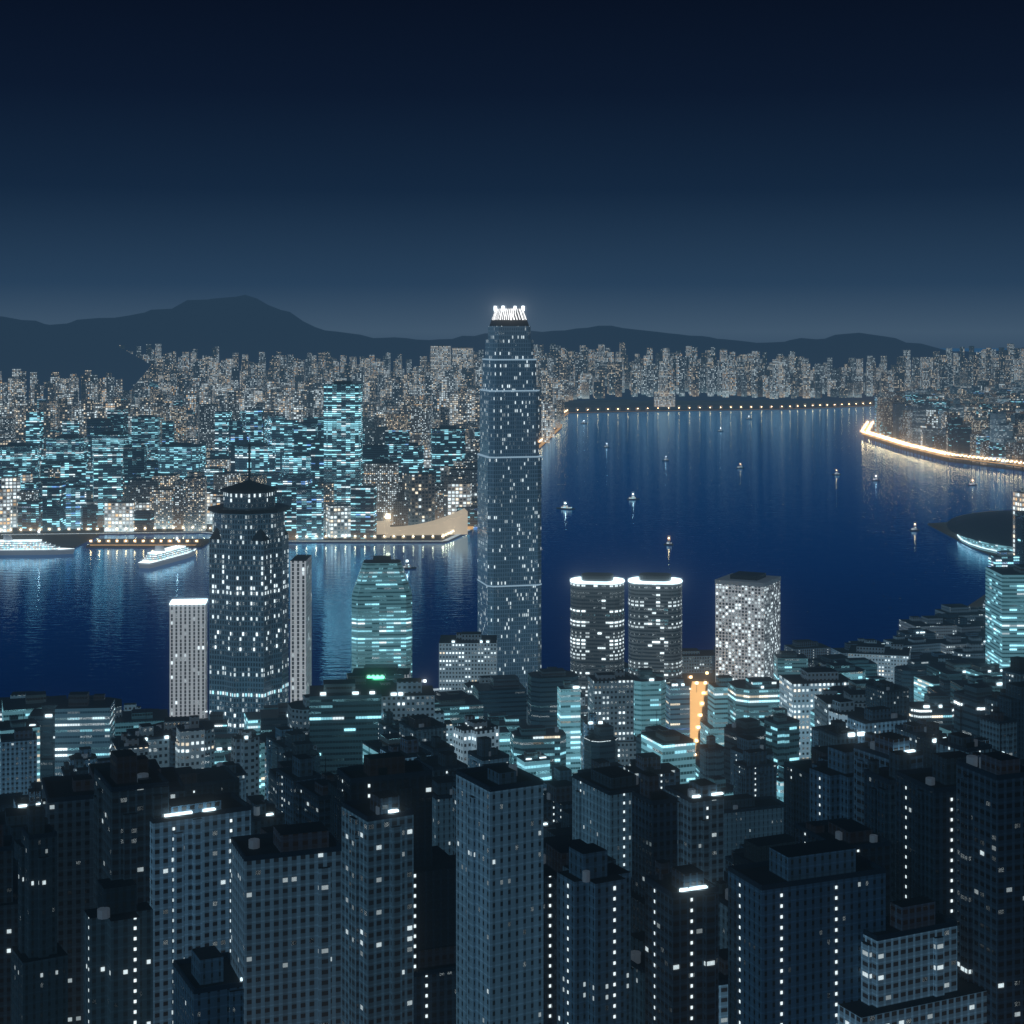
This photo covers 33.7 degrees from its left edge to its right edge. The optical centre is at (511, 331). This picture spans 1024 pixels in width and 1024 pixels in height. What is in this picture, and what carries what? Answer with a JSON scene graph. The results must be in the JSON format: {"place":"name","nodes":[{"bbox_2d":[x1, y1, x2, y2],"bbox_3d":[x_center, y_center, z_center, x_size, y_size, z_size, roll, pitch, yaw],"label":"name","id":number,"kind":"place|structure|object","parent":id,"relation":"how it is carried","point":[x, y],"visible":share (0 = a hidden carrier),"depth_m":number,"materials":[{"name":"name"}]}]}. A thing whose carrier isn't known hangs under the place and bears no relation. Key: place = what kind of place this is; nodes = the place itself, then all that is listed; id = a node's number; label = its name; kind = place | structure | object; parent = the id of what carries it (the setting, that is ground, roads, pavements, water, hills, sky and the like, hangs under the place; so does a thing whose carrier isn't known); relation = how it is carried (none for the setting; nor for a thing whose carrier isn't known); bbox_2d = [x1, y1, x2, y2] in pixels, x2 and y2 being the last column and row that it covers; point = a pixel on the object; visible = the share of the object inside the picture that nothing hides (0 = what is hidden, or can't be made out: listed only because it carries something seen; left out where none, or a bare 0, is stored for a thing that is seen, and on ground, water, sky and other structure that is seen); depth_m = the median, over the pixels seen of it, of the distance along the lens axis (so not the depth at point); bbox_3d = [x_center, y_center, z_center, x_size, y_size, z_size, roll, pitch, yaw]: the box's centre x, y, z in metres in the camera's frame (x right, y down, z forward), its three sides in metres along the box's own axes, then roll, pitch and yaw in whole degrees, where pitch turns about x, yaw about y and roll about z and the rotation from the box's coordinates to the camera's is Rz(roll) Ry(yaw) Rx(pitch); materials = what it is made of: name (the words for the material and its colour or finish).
{"place":"outdoors","nodes":[
{"label":"outdoors","id":0,"kind":"place"},
{"bbox_2d":[0,399,874,541],"bbox_3d":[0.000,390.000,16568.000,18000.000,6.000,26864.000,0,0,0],"label":"waterfront promenade","id":1,"kind":"structure","parent":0,"point":[593,406],"depth_m":8658.26,"materials":[{"name":"grey concrete"}]},
{"bbox_2d":[1,527,471,540],"bbox_3d":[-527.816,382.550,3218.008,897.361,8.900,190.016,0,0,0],"label":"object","id":2,"kind":"object","parent":1,"relation":"on","point":[451,537],"visible":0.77,"depth_m":3245.18,"materials":[{"name":"grey concrete"}]},
{"bbox_2d":[0,345,674,524],"bbox_3d":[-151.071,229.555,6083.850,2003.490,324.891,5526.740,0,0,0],"label":"office buildings","id":3,"kind":"structure","parent":1,"relation":"on","point":[343,436],"depth_m":3575.36,"materials":[{"name":"glass"}]},
{"bbox_2d":[377,508,467,537],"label":"cultural centre","id":4,"kind":"structure","parent":1,"relation":"on","point":[456,522],"depth_m":3229.56,"materials":[{"name":"beige concrete"}]},
{"bbox_2d":[0,343,1023,539],"bbox_3d":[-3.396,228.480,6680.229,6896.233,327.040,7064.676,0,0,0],"label":"distant city buildings","id":5,"kind":"structure","parent":1,"relation":"on","point":[279,404],"depth_m":5492.77,"materials":[{"name":"concrete"}]},
{"bbox_2d":[468,411,568,528],"bbox_3d":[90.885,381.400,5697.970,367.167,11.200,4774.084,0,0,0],"label":"waterfront lights","id":6,"kind":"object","parent":1,"relation":"on","point":[540,445],"visible":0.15,"depth_m":5914.12,"materials":[{"name":"orange"}]},
{"bbox_2d":[0,380,1023,1023],"bbox_3d":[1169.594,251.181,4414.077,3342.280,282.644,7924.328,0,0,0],"label":"land","id":7,"kind":"structure","parent":0,"point":[398,858],"depth_m":487.87,"materials":[{"name":"concrete"}]},
{"bbox_2d":[0,348,1023,717],"bbox_3d":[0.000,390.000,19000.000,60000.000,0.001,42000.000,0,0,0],"label":"sea water","id":8,"kind":"structure","parent":0,"point":[848,556],"depth_m":2951.31,"materials":[{"name":"blue liquid"}]},
{"bbox_2d":[0,535,74,554],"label":"cruise ship","id":9,"kind":"object","parent":8,"relation":"on","point":[9,545],"visible":1,"depth_m":2959.18,"materials":[{"name":"grey metal"}]},
{"bbox_2d":[0,534,98,547],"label":"pier","id":10,"kind":"structure","parent":8,"relation":"in","point":[68,540],"depth_m":3167.89,"materials":[{"name":"grey concrete"}]},
{"bbox_2d":[86,539,208,547],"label":"pier","id":11,"kind":"structure","parent":8,"relation":"in","point":[138,543],"depth_m":3093.05,"materials":[{"name":"grey concrete"}]},
{"bbox_2d":[138,538,196,567],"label":"cruise ship","id":12,"kind":"object","parent":8,"relation":"on","point":[160,555],"visible":1,"depth_m":2841.40,"materials":[{"name":"grey metal"}]},
{"bbox_2d":[403,564,415,568],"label":"boat","id":13,"kind":"object","parent":8,"relation":"on","point":[406,566],"visible":0.79,"depth_m":2782.42,"materials":[{"name":"grey"}]},
{"bbox_2d":[556,503,574,509],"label":"boat","id":14,"kind":"object","parent":8,"relation":"on","point":[566,507],"visible":1,"depth_m":3717.37,"materials":[{"name":"grey"}]},
{"bbox_2d":[627,496,639,499],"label":"boat","id":15,"kind":"object","parent":8,"relation":"on","point":[632,498],"visible":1,"depth_m":3930.09,"materials":[{"name":"grey"}]},
{"bbox_2d":[862,422,1023,470],"bbox_3d":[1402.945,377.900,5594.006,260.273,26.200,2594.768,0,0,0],"label":"bridge eastern corridor","id":16,"kind":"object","parent":8,"relation":"in","point":[867,428],"visible":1,"depth_m":5362.85,"materials":[{"name":"grey concrete"}]},
{"bbox_2d":[0,295,1023,402],"bbox_3d":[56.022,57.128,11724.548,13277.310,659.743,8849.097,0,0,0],"label":"mountains","id":17,"kind":"structure","parent":0,"point":[252,327],"depth_m":11096.25,"materials":[{"name":"blue"}]},
{"bbox_2d":[0,0,1023,347],"label":"sky","id":18,"kind":"structure","parent":0,"point":[756,171],"materials":[{"name":"blue"}]},
{"bbox_2d":[690,682,707,697],"bbox_3d":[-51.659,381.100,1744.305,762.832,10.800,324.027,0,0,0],"label":"cars","id":19,"kind":"object","parent":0,"point":[706,693],"visible":0.02,"depth_m":1807.11,"materials":[{"name":"grey"}]},
{"bbox_2d":[575,403,874,412],"bbox_3d":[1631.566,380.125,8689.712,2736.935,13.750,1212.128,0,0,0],"label":"street lights","id":20,"kind":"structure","parent":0,"point":[720,407],"depth_m":8427.61,"materials":[{"name":"orange"}]},
{"bbox_2d":[434,426,1023,760],"bbox_3d":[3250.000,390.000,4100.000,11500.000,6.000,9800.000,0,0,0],"label":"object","id":21,"kind":"structure","parent":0,"point":[942,527],"depth_m":2447.16,"materials":[{"name":"orange"}]},
{"bbox_2d":[169,599,207,717],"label":"high-rise building","id":22,"kind":"structure","parent":21,"relation":"on","point":[188,657],"depth_m":1587.27,"materials":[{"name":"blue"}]},
{"bbox_2d":[208,444,290,733],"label":"tower","id":23,"kind":"structure","parent":21,"relation":"on","point":[249,605],"depth_m":1302.77,"materials":[{"name":"grey glass"}]},
{"bbox_2d":[290,555,311,701],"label":"slim white tower","id":24,"kind":"structure","parent":21,"relation":"on","point":[300,625],"depth_m":1410.00,"materials":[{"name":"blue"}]},
{"bbox_2d":[352,664,410,678],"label":"low-rise building","id":25,"kind":"structure","parent":21,"relation":"on","point":[374,671],"depth_m":1532.00,"materials":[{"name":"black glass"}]},
{"bbox_2d":[352,555,411,677],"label":"office tower","id":26,"kind":"structure","parent":21,"relation":"on","point":[382,612],"depth_m":1678.06,"materials":[{"name":"teal glass"}]},
{"bbox_2d":[31,668,817,882],"bbox_3d":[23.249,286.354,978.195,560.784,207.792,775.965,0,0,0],"label":"office buildings","id":27,"kind":"structure","parent":21,"relation":"on","point":[649,692],"depth_m":1253.20,"materials":[{"name":"glass"}]},
{"bbox_2d":[477,306,541,694],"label":"skyscraper","id":28,"kind":"structure","parent":21,"relation":"on","point":[509,537],"depth_m":1739.83,"materials":[{"name":"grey glass"}]},
{"bbox_2d":[570,572,624,704],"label":"cylindrical tower","id":29,"kind":"structure","parent":21,"relation":"on","point":[596,622],"depth_m":1671.30,"materials":[{"name":"grey glass"}]},
{"bbox_2d":[628,572,681,682],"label":"cylindrical tower","id":30,"kind":"structure","parent":21,"relation":"on","point":[654,622],"depth_m":1683.24,"materials":[{"name":"grey glass"}]},
{"bbox_2d":[690,672,707,754],"bbox_3d":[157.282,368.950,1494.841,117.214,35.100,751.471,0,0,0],"label":"road","id":31,"kind":"structure","parent":21,"relation":"on","point":[696,704],"depth_m":1739.76,"materials":[{"name":"orange asphalt"}]},
{"bbox_2d":[439,564,1023,691],"bbox_3d":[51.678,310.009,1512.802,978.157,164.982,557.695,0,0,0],"label":"buildings","id":32,"kind":"structure","parent":21,"relation":"on","point":[464,657],"depth_m":1621.53,"materials":[{"name":"concrete"}]},
{"bbox_2d":[715,571,780,681],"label":"high-rise building","id":33,"kind":"structure","parent":21,"relation":"on","point":[747,624],"depth_m":1788.04,"materials":[{"name":"grey concrete"}]},
{"bbox_2d":[947,510,1012,552],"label":"convention building","id":34,"kind":"structure","parent":21,"relation":"on","point":[990,531],"depth_m":3074.01,"materials":[{"name":"black metal"}]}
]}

